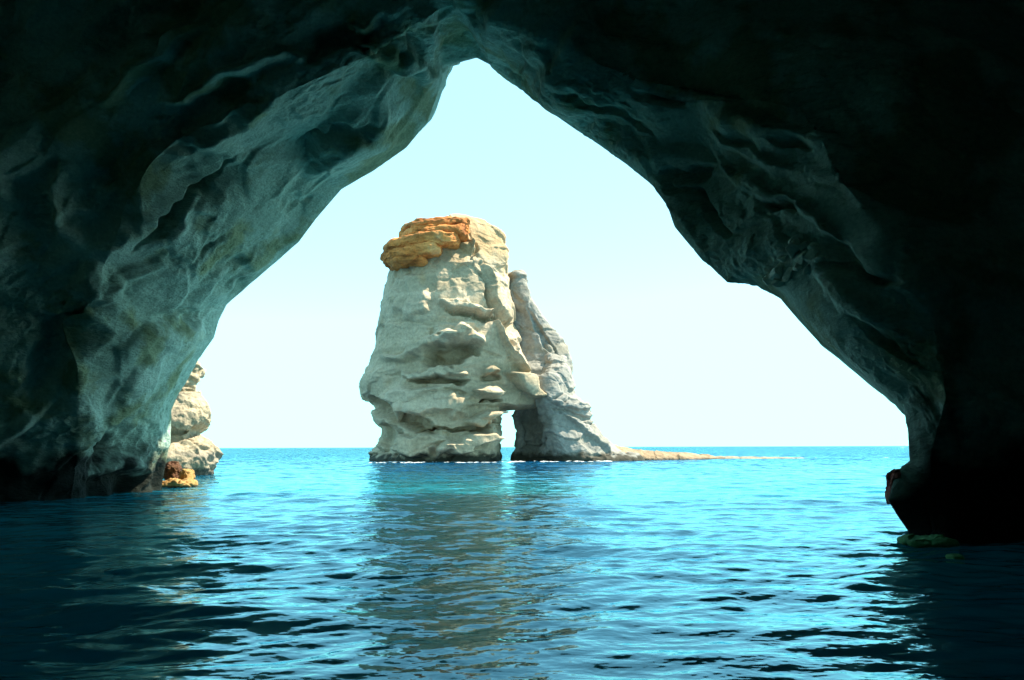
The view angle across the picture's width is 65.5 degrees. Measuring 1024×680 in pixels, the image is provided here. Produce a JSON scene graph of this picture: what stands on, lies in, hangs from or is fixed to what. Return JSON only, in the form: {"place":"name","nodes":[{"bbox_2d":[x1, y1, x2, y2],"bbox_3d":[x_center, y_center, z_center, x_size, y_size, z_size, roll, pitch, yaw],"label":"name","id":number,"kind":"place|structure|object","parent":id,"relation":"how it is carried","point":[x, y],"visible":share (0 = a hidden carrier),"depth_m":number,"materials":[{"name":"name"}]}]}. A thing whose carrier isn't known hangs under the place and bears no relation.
{"place":"outdoors","nodes":[
{"label":"outdoors","id":0,"kind":"place"},
{"bbox_2d":[0,0,1023,543],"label":"cave","id":1,"kind":"structure","parent":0,"point":[176,176],"depth_m":21.92},
{"bbox_2d":[762,234,824,287],"bbox_3d":[6.249,-1.792,17.765,0.737,1.102,2.066,3,-8,-21],"label":"rock outcrop","id":2,"kind":"object","parent":1,"relation":"attached to","point":[793,247],"visible":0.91,"depth_m":17.56,"materials":[{"name":"grey stone"}]},
{"bbox_2d":[885,469,900,503],"bbox_3d":[7.657,2.924,15.822,0.400,0.737,0.685,0,-8,0],"label":"rock outcrop","id":3,"kind":"object","parent":1,"relation":"attached to","point":[892,475],"visible":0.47,"depth_m":15.86,"materials":[{"name":"brown stone"}]},
{"bbox_2d":[0,446,1023,679],"bbox_3d":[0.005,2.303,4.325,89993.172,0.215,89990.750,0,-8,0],"label":"sea","id":4,"kind":"structure","parent":0,"point":[293,564],"depth_m":10.54,"materials":[{"name":"liquid"}]},
{"bbox_2d":[163,461,181,479],"bbox_3d":[-15.409,5.933,36.041,0.839,0.944,0.952,0,-8,0],"label":"shore boulder","id":5,"kind":"object","parent":4,"relation":"on","point":[173,469],"visible":0.69,"depth_m":35.72,"materials":[{"name":"brown stone"}]},
{"bbox_2d":[161,478,197,487],"bbox_3d":[-14.646,6.319,34.918,1.472,0.579,1.326,0,-8,0],"label":"shore rock","id":6,"kind":"object","parent":4,"relation":"in","point":[178,483],"visible":0.85,"depth_m":34.52,"materials":[{"name":"beige stone"}]},
{"bbox_2d":[179,469,195,479],"bbox_3d":[-14.607,6.171,35.801,0.671,0.778,0.956,0,-8,0],"label":"shore rock","id":7,"kind":"object","parent":6,"relation":"on","point":[186,473],"visible":0.61,"depth_m":35.55,"materials":[{"name":"beige stone"}]},
{"bbox_2d":[166,361,223,474],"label":"sea cliff","id":8,"kind":"structure","parent":4,"relation":"in","point":[194,449],"depth_m":50.37,"materials":[{"name":"beige stone"}]},
{"bbox_2d":[362,461,611,462],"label":"foam","id":9,"kind":"object","parent":4,"relation":"on","point":[476,461],"visible":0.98,"depth_m":89.23,"materials":[{"name":"white"}]},
{"bbox_2d":[359,214,644,461],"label":"sea stack","id":10,"kind":"object","parent":4,"relation":"in","point":[471,347],"visible":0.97,"depth_m":95.85,"materials":[{"name":"beige stone"}]},
{"bbox_2d":[615,445,724,459],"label":"rock reef","id":11,"kind":"object","parent":4,"relation":"in","point":[654,455],"visible":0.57,"depth_m":103.16},
{"bbox_2d":[718,456,802,458],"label":"rock shoal","id":12,"kind":"structure","parent":4,"relation":"in","point":[742,457],"depth_m":111.18,"materials":[{"name":"beige stone"}]},
{"bbox_2d":[897,534,959,547],"bbox_3d":[7.288,3.539,13.951,0.929,0.278,1.017,0,-8,0],"label":"awash rock","id":13,"kind":"object","parent":4,"relation":"in","point":[921,541],"visible":0.82,"depth_m":13.64,"materials":[{"name":"green stone"}]},
{"bbox_2d":[945,553,964,558],"bbox_3d":[6.560,3.219,11.775,0.218,0.120,0.285,0,-8,0],"label":"awash rock","id":14,"kind":"object","parent":4,"relation":"on","point":[953,556],"visible":0.66,"depth_m":11.71,"materials":[{"name":"green stone"}]},
{"bbox_2d":[196,58,908,447],"label":"sky","id":15,"kind":"structure","parent":0,"point":[665,351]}
]}

